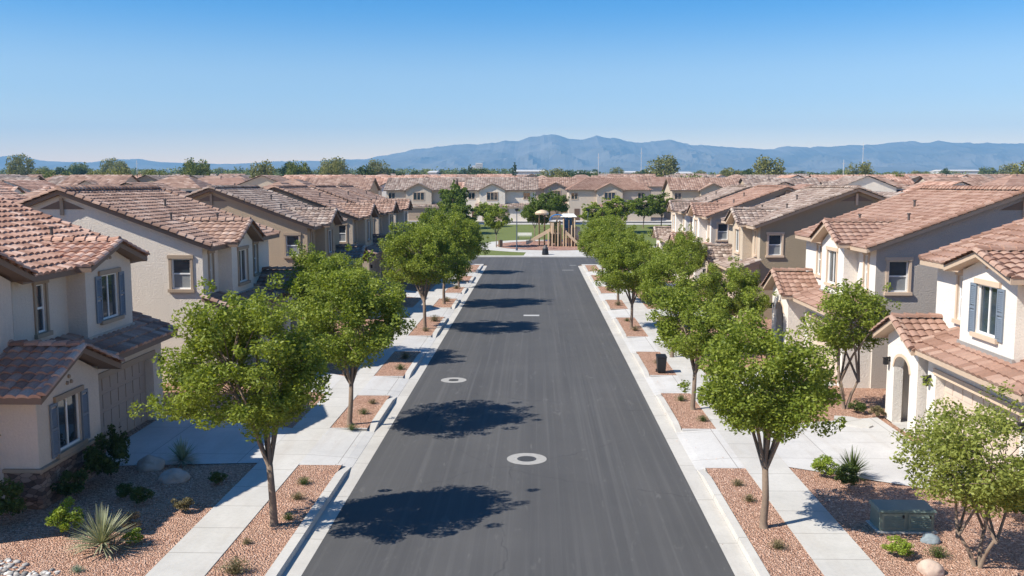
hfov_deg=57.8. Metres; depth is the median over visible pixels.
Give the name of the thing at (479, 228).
street tree
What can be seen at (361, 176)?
distant house
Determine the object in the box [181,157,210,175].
distant tree
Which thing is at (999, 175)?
distant house
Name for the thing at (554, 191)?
window
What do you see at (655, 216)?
ground
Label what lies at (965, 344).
house
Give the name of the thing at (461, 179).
distant house
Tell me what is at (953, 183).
distant house
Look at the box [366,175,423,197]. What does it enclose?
distant house
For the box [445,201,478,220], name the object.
park tree
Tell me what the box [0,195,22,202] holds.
distant house
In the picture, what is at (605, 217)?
street tree
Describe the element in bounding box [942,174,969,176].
distant house
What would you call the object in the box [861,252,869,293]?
window
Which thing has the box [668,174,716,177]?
distant house
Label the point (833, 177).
distant house
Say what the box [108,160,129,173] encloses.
distant tree
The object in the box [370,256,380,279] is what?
garage door
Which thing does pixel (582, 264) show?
corner pavement
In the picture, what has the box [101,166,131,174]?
distant tree
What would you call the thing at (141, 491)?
shrub
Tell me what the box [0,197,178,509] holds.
house
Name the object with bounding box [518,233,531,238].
park bench
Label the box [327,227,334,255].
window
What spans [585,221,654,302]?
street tree
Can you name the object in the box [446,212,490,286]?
street tree
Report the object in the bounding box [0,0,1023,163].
sky
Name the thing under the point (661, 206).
park tree
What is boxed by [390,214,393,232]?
window
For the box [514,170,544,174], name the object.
white hall
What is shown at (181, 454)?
yucca
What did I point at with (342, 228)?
window
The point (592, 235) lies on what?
street tree
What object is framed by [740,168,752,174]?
distant tree
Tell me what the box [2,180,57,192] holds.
distant house
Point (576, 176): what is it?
distant house
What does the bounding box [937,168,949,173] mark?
distant tree
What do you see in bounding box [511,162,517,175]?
distant tree
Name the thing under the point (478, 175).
distant house
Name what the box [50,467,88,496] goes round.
shrub
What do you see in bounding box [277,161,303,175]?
distant tree
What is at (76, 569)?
plant
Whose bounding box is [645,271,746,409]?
street tree
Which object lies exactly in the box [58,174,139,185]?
distant house
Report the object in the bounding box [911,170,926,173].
distant tree
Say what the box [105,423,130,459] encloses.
shrub
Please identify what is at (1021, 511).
shrub
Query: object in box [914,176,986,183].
distant house
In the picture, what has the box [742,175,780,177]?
distant house
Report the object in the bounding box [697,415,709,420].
shrub
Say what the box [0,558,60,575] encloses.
pebbles
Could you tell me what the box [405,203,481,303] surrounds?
street tree
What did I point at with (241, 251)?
window
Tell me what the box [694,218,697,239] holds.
window
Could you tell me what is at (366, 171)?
distant tree
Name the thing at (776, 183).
distant house
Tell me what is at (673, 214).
window
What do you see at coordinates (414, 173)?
distant tree
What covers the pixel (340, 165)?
distant tree
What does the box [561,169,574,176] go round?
distant tree
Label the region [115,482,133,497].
shrub
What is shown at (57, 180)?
distant house
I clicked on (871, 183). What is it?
distant house
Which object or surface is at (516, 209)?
park lamp
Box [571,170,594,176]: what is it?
distant tree
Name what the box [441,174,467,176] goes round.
distant house
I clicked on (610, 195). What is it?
window
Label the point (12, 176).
distant house
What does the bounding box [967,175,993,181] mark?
distant house
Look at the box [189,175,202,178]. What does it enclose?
distant house
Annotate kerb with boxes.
[265,265,769,575]
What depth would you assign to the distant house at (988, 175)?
274.25 m
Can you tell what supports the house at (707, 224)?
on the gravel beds
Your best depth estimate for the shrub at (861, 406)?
33.97 m
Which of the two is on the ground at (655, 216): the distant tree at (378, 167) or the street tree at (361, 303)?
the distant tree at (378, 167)
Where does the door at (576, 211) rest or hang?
in the park house at (588, 190)
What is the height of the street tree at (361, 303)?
6.149 m
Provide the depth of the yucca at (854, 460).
26.43 m
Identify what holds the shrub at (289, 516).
on the gravel beds
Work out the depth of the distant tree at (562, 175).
276.29 m
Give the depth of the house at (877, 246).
39.11 m
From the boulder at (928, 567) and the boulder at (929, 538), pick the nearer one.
the boulder at (928, 567)
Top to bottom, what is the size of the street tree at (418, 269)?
6.883 m
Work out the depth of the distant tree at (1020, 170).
254.57 m
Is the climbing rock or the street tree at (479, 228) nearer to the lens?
the street tree at (479, 228)
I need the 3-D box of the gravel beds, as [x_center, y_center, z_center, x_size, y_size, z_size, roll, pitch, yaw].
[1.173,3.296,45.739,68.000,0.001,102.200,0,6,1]
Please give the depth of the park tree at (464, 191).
157.01 m
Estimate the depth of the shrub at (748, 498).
24.61 m
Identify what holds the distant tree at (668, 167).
on the ground at (655, 216)
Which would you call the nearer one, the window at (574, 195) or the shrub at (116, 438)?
the shrub at (116, 438)
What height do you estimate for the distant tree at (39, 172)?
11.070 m
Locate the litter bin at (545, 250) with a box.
[542,245,548,254]
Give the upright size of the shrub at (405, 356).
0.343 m
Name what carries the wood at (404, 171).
on the ground at (655, 216)
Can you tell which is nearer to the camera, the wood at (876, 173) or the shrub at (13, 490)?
the shrub at (13, 490)
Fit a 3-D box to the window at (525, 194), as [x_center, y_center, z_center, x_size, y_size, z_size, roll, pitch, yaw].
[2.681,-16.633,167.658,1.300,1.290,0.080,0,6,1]
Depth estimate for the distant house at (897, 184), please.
199.63 m
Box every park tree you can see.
[416,205,445,224]
[436,184,467,213]
[439,180,468,204]
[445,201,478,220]
[474,201,495,224]
[483,202,512,246]
[518,193,550,236]
[537,189,554,216]
[547,190,569,221]
[577,201,609,221]
[597,195,635,217]
[628,194,659,227]
[645,190,674,225]
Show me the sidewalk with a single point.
(829, 544)
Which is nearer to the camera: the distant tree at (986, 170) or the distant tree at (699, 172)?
the distant tree at (699, 172)
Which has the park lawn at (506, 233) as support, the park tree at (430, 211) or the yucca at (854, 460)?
the park tree at (430, 211)
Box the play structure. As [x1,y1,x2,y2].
[526,210,578,246]
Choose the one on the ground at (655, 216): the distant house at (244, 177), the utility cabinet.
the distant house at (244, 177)
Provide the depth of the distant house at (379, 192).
188.52 m
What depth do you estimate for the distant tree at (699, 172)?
687.24 m
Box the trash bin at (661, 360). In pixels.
[656,354,666,372]
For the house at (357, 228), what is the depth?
72.30 m
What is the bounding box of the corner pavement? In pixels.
[470,264,597,265]
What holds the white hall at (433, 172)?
on the ground at (655, 216)
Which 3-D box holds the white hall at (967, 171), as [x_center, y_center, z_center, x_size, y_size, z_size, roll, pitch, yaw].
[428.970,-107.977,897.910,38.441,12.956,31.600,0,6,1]
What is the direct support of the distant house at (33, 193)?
on the ground at (655, 216)
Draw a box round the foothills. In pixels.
[355,166,1011,174]
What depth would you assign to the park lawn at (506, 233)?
139.87 m
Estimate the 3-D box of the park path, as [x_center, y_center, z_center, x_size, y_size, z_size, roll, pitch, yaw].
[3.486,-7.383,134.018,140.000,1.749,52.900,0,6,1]
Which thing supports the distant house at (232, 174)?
on the ground at (655, 216)
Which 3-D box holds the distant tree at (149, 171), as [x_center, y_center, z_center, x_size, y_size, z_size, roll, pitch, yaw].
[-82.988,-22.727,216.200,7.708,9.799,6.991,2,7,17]
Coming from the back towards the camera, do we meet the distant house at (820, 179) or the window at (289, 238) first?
the distant house at (820, 179)
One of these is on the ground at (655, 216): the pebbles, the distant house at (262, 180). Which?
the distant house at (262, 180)
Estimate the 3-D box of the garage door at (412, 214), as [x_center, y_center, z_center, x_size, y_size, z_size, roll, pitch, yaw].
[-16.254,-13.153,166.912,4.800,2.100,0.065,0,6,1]
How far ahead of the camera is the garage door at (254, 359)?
42.65 m
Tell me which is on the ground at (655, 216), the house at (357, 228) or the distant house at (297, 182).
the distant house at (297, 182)
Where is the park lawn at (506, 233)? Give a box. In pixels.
[478,225,671,255]
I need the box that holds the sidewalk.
[145,265,884,575]
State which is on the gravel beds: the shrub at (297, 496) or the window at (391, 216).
the shrub at (297, 496)
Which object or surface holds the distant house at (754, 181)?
on the ground at (655, 216)
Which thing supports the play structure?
on the playground surface
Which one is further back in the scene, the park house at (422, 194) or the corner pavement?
the park house at (422, 194)
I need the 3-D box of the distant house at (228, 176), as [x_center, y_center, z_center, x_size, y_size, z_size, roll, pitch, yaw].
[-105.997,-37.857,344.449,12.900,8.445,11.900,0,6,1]
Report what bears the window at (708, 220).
in the house at (707, 224)
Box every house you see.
[0,174,30,177]
[0,177,42,180]
[0,181,28,193]
[0,186,29,199]
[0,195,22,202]
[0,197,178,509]
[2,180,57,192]
[15,185,303,382]
[23,187,50,196]
[26,175,46,180]
[48,176,67,184]
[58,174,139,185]
[120,182,187,192]
[137,174,171,181]
[154,175,211,192]
[163,187,188,194]
[184,185,370,313]
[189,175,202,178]
[198,175,223,181]
[207,177,246,184]
[218,174,245,175]
[219,175,235,177]
[234,176,250,179]
[237,174,288,186]
[263,182,292,187]
[266,185,392,284]
[284,174,341,180]
[284,179,316,185]
[305,177,380,195]
[310,185,411,272]
[331,175,383,195]
[335,184,412,227]
[342,174,364,177]
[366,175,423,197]
[383,177,458,220]
[423,176,464,213]
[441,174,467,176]
[441,176,502,181]
[457,175,476,176]
[464,177,537,220]
[477,174,511,176]
[526,177,575,216]
[565,177,652,220]
[573,175,589,177]
[576,177,589,182]
[591,175,652,187]
[607,174,655,177]
[650,176,673,198]
[651,185,753,251]
[662,177,739,219]
[667,185,797,280]
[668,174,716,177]
[701,185,889,318]
[726,173,745,180]
[738,177,820,186]
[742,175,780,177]
[752,181,794,185]
[760,185,1023,388]
[775,177,831,182]
[776,174,803,177]
[791,184,812,189]
[809,175,852,180]
[820,175,898,191]
[853,174,914,185]
[869,217,1023,477]
[872,175,907,191]
[875,190,903,197]
[899,181,972,191]
[902,175,984,188]
[904,174,941,176]
[909,176,920,181]
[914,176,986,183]
[941,174,995,179]
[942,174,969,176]
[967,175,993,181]
[982,173,1023,185]
[990,174,1009,177]
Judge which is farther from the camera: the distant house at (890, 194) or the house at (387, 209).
the distant house at (890, 194)
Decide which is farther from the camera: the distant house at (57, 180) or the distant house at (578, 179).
the distant house at (578, 179)
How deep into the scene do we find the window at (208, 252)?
39.80 m
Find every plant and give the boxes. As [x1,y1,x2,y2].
[69,565,85,573]
[925,544,951,558]
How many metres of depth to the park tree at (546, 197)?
159.43 m
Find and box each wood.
[0,165,511,174]
[600,170,1020,174]
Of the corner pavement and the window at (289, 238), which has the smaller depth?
the window at (289, 238)
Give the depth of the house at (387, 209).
83.98 m
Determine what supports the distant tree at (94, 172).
on the ground at (655, 216)
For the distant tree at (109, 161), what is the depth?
588.12 m
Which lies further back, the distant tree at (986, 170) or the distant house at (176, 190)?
the distant tree at (986, 170)
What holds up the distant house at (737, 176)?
on the ground at (655, 216)
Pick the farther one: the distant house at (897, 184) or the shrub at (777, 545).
the distant house at (897, 184)
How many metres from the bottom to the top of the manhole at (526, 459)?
0.032 m
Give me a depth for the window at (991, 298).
27.17 m
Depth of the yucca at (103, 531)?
21.23 m
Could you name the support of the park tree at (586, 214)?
on the park lawn at (506, 233)
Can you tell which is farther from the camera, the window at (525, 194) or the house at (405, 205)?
the window at (525, 194)
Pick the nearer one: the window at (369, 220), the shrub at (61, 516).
the shrub at (61, 516)
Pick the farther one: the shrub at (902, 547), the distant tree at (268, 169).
the distant tree at (268, 169)
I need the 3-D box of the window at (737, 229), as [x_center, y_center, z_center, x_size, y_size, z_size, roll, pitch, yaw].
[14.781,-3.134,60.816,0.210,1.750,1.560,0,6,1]
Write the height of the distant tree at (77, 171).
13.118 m
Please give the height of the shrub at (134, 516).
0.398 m
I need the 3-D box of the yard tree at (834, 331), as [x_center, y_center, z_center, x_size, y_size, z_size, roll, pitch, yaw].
[12.562,2.055,34.593,3.818,5.106,2.958,1,6,6]
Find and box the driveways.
[106,271,965,491]
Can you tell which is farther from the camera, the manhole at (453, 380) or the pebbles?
the manhole at (453, 380)
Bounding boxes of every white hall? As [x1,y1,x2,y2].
[427,171,439,173]
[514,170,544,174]
[624,171,649,173]
[673,172,692,173]
[929,170,978,173]
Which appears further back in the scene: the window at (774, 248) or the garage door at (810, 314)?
the window at (774, 248)
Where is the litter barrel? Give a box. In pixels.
[498,240,502,246]
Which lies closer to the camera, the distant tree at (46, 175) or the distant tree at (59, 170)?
the distant tree at (46, 175)
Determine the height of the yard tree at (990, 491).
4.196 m
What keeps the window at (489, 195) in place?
in the park house at (513, 193)
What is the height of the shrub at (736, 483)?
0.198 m
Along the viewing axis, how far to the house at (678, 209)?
88.30 m
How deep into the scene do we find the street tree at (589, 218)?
92.95 m
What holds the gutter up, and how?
on the road at (444, 486)
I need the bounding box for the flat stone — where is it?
[834,415,872,427]
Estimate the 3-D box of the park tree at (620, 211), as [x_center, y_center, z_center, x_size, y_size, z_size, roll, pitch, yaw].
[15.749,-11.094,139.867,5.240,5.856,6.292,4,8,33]
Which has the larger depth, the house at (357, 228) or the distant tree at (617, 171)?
the distant tree at (617, 171)
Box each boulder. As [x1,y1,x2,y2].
[136,454,164,471]
[158,468,189,483]
[917,559,944,575]
[920,533,940,544]
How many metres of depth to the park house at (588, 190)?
167.40 m
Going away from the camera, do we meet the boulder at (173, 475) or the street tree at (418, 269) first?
the boulder at (173, 475)
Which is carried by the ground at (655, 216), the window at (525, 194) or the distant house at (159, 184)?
the distant house at (159, 184)
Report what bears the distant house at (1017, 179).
on the ground at (655, 216)
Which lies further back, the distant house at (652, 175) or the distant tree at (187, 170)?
the distant tree at (187, 170)
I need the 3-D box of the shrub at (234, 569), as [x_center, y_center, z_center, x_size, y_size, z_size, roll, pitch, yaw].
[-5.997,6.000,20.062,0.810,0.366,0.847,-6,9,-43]
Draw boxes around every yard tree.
[277,240,380,356]
[659,224,709,277]
[699,256,777,320]
[796,278,901,408]
[889,375,1023,567]
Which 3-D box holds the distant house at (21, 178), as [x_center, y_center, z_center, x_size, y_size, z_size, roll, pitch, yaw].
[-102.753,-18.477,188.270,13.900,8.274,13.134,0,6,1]
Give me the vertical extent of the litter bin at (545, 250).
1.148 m
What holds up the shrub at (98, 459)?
on the gravel beds
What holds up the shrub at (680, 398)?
on the gravel beds
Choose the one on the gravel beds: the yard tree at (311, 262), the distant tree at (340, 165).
the yard tree at (311, 262)
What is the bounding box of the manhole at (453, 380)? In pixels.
[441,377,465,382]
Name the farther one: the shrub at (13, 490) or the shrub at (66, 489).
the shrub at (66, 489)
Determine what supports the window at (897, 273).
in the house at (877, 246)
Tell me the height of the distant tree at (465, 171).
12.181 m
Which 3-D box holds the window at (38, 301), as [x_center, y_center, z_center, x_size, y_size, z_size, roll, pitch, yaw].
[-13.990,0.594,27.537,0.210,1.730,0.870,0,6,1]
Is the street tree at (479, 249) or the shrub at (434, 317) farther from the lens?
the street tree at (479, 249)
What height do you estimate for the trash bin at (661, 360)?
0.810 m
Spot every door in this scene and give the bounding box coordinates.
[98,350,154,439]
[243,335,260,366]
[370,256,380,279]
[408,209,427,220]
[482,209,508,220]
[550,210,566,215]
[574,209,579,219]
[806,311,836,379]
[933,368,1023,477]
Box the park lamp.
[515,208,518,249]
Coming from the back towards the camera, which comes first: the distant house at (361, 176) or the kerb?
the distant house at (361, 176)
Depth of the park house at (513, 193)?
167.71 m
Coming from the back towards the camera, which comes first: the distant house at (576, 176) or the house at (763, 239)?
the distant house at (576, 176)
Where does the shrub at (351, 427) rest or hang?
on the gravel beds
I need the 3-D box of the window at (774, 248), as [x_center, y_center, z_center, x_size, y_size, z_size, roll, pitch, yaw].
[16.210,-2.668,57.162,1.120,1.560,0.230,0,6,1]
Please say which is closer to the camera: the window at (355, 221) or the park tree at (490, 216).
the window at (355, 221)
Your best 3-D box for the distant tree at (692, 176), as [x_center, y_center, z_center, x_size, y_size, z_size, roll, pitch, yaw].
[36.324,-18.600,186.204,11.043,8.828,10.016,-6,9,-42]
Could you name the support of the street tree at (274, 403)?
on the gravel beds
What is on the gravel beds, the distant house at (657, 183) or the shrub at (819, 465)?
the shrub at (819, 465)
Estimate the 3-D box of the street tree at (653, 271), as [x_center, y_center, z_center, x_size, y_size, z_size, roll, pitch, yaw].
[7.660,0.450,44.786,4.094,6.014,4.014,-6,9,-42]
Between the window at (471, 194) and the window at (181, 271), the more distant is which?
the window at (471, 194)
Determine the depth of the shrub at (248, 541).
21.70 m
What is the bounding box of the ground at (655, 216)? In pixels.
[301,214,708,575]
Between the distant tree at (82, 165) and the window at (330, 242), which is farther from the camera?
the distant tree at (82, 165)
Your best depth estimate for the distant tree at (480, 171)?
405.50 m
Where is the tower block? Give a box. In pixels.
[472,163,482,168]
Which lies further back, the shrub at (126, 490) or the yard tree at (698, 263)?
the yard tree at (698, 263)
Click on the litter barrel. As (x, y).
(500, 243)
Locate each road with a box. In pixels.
[302,257,734,575]
[408,221,671,222]
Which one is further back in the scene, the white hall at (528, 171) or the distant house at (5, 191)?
the white hall at (528, 171)
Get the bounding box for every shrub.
[0,477,28,515]
[44,496,84,532]
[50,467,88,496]
[83,432,129,474]
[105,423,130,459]
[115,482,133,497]
[119,510,141,528]
[121,527,143,543]
[129,486,154,503]
[170,497,194,510]
[208,471,227,483]
[214,556,252,575]
[240,537,253,544]
[280,512,297,519]
[290,491,306,499]
[294,476,311,484]
[345,423,359,430]
[357,408,370,413]
[393,364,407,369]
[397,351,412,358]
[431,315,441,320]
[677,395,687,400]
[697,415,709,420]
[731,479,745,485]
[740,493,755,502]
[765,538,788,549]
[810,454,839,475]
[834,462,859,485]
[847,400,867,411]
[869,405,885,415]
[880,535,914,555]
[1009,503,1023,513]
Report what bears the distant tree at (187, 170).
on the ground at (655, 216)
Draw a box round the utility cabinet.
[866,499,937,533]
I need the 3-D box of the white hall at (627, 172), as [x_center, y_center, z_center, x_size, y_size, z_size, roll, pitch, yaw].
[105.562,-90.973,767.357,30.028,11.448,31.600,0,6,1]
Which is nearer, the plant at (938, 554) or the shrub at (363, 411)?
the plant at (938, 554)
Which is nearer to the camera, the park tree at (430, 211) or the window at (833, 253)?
the window at (833, 253)
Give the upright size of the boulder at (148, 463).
0.450 m
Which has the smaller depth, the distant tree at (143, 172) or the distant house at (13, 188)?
the distant house at (13, 188)
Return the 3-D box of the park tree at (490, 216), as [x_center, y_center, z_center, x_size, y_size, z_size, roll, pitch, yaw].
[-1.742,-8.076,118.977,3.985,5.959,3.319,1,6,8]
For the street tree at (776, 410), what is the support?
on the gravel beds
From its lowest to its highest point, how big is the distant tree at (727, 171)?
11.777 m
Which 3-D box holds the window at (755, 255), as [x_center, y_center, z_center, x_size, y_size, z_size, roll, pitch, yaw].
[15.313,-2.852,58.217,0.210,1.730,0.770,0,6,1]
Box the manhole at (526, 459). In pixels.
[507,453,546,464]
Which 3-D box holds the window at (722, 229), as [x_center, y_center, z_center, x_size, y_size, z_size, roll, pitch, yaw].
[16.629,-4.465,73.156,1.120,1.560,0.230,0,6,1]
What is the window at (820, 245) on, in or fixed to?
in the house at (877, 246)
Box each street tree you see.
[127,272,332,526]
[286,250,416,424]
[377,212,472,328]
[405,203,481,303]
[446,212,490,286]
[456,214,488,245]
[576,209,625,269]
[577,209,639,287]
[582,212,618,267]
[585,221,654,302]
[590,230,675,327]
[633,236,723,356]
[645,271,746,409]
[677,286,847,528]
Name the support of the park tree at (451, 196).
on the park lawn at (506, 233)
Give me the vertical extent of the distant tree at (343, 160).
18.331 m
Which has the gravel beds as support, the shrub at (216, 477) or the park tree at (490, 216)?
the shrub at (216, 477)
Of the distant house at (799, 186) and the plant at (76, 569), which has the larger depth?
the distant house at (799, 186)
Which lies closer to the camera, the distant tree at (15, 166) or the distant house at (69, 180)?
the distant house at (69, 180)
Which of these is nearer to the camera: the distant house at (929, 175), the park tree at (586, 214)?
the park tree at (586, 214)
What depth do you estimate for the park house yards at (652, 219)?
167.68 m
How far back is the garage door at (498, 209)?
166.57 m
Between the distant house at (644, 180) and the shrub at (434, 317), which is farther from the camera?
the distant house at (644, 180)
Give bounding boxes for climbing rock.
[575,226,580,245]
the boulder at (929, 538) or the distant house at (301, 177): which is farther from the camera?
the distant house at (301, 177)
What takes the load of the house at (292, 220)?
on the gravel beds
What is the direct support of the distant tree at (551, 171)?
on the ground at (655, 216)
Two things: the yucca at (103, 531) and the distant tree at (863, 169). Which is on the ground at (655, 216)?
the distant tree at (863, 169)
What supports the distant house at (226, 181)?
on the ground at (655, 216)
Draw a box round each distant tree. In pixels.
[5,153,36,174]
[31,168,55,174]
[37,166,51,173]
[41,170,72,178]
[54,167,72,174]
[65,166,86,174]
[68,162,92,173]
[86,169,108,174]
[99,157,121,173]
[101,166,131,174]
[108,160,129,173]
[136,168,159,175]
[146,169,167,174]
[178,162,202,174]
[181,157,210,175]
[249,159,275,177]
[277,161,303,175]
[286,160,311,174]
[317,156,347,174]
[319,162,341,174]
[325,157,349,173]
[352,164,375,174]
[368,158,392,175]
[411,170,421,174]
[455,169,469,173]
[468,168,491,174]
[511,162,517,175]
[539,167,563,175]
[547,171,570,176]
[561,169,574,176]
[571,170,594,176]
[609,166,623,173]
[644,153,680,176]
[680,174,701,177]
[695,170,707,174]
[718,167,741,176]
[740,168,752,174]
[750,154,785,174]
[794,171,806,173]
[830,171,844,174]
[845,160,874,174]
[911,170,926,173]
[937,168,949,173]
[978,166,997,173]
[998,162,1017,173]
[1009,161,1023,174]
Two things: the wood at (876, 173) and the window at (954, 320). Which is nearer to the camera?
the window at (954, 320)
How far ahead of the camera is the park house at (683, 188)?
168.40 m
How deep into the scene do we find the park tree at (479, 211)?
150.92 m
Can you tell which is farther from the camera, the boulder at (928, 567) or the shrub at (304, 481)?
the shrub at (304, 481)
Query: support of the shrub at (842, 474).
on the gravel beds
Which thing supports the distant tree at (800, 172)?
on the ground at (655, 216)
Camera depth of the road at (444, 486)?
28.06 m
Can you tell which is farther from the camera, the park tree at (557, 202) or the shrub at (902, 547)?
the park tree at (557, 202)
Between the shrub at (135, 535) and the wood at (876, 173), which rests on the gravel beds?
the shrub at (135, 535)
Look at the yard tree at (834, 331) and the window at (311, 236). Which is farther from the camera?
the window at (311, 236)
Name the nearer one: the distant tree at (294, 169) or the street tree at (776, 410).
the street tree at (776, 410)
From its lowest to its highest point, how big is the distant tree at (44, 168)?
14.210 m
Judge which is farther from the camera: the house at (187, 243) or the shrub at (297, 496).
the house at (187, 243)
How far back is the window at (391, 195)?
168.29 m
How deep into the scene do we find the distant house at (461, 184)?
186.43 m
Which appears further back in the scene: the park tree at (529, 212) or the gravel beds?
the park tree at (529, 212)
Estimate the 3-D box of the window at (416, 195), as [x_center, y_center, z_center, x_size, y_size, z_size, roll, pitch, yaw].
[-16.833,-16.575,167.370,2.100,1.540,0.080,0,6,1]
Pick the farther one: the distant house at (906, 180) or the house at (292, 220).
the distant house at (906, 180)
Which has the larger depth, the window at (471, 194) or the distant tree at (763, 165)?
the distant tree at (763, 165)
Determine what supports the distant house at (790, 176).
on the ground at (655, 216)
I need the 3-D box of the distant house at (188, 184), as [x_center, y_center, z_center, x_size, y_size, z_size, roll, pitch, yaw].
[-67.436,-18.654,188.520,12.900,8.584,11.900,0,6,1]
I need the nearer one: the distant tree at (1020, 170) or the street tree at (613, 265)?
the street tree at (613, 265)
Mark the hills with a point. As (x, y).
(548, 152)
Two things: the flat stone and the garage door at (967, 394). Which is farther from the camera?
the flat stone
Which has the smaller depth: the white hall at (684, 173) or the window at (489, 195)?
the window at (489, 195)
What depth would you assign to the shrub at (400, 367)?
42.12 m
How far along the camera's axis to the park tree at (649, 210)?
148.01 m
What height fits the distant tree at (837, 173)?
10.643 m
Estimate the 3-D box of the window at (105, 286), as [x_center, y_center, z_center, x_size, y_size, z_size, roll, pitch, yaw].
[-13.307,0.249,30.701,0.210,1.750,2.040,0,6,1]
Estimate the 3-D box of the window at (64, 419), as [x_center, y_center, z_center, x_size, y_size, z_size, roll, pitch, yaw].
[-12.152,3.650,25.466,0.210,1.680,2.050,0,6,1]
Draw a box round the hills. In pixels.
[0,134,1023,173]
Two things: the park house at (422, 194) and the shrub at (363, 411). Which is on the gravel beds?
the shrub at (363, 411)
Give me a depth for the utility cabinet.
22.40 m
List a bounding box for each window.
[31,280,53,338]
[49,385,90,458]
[95,267,125,324]
[167,255,194,292]
[207,250,216,290]
[237,245,250,285]
[252,242,260,276]
[283,233,300,257]
[310,229,313,252]
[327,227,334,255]
[339,223,347,243]
[354,220,357,242]
[367,219,371,241]
[388,192,394,198]
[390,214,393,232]
[413,192,424,199]
[468,192,474,199]
[486,192,497,199]
[523,192,529,199]
[550,190,560,195]
[571,192,577,199]
[604,192,615,200]
[637,192,644,197]
[671,213,674,231]
[674,192,681,199]
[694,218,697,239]
[707,219,709,240]
[715,221,728,240]
[733,226,739,253]
[752,229,757,256]
[765,232,784,256]
[814,243,821,277]
[824,246,838,287]
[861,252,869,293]
[884,257,913,295]
[951,272,962,324]
[968,278,1005,343]
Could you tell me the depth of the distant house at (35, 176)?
230.70 m
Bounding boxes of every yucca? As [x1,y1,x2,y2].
[63,503,141,559]
[163,436,201,467]
[834,446,874,480]
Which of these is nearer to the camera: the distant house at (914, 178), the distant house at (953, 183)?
the distant house at (953, 183)
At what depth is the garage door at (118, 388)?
31.05 m
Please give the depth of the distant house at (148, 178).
200.94 m
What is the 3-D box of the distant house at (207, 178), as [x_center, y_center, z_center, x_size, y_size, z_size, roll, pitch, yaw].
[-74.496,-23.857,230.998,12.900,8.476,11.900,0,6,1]
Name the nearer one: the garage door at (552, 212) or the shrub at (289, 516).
the shrub at (289, 516)
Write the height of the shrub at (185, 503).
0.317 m
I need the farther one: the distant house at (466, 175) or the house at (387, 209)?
the distant house at (466, 175)
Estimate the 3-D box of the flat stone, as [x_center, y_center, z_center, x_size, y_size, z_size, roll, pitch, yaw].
[11.942,4.734,32.605,1.014,0.120,1.624,-3,9,-27]
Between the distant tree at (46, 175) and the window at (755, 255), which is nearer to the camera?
the window at (755, 255)
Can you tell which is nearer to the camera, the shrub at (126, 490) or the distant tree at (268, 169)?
the shrub at (126, 490)
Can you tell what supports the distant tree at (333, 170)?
on the ground at (655, 216)
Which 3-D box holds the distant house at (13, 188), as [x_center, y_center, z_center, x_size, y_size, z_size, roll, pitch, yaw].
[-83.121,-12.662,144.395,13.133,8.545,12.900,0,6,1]
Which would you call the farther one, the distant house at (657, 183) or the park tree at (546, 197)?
the distant house at (657, 183)
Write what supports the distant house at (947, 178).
on the ground at (655, 216)
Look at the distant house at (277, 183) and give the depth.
130.63 m
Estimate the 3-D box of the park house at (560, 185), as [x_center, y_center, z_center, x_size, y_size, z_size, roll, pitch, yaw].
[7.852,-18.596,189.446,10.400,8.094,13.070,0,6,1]
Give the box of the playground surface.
[497,241,583,249]
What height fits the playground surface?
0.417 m
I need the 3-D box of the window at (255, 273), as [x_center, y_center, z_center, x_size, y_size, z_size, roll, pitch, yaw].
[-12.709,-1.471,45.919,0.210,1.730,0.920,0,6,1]
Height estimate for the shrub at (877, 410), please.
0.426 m
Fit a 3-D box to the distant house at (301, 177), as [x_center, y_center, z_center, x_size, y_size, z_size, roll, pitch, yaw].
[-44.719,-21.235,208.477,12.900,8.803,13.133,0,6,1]
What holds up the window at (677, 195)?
in the park house at (683, 188)
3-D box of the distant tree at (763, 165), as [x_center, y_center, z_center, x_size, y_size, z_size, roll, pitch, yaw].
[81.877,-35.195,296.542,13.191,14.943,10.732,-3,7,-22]
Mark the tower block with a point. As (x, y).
(479, 165)
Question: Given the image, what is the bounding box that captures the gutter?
[282,266,754,575]
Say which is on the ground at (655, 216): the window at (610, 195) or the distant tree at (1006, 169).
the distant tree at (1006, 169)
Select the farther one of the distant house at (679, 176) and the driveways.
the distant house at (679, 176)
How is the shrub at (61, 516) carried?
on the gravel beds
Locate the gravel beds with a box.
[0,265,1023,575]
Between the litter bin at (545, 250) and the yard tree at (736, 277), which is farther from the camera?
the litter bin at (545, 250)
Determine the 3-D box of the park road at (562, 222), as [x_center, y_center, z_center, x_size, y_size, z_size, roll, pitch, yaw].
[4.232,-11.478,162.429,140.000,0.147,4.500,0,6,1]
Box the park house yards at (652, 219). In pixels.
[549,218,671,221]
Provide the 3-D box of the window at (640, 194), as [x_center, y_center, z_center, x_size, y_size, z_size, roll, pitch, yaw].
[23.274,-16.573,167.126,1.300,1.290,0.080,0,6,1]
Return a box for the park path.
[410,223,671,256]
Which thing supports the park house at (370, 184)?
on the park house yards at (652, 219)

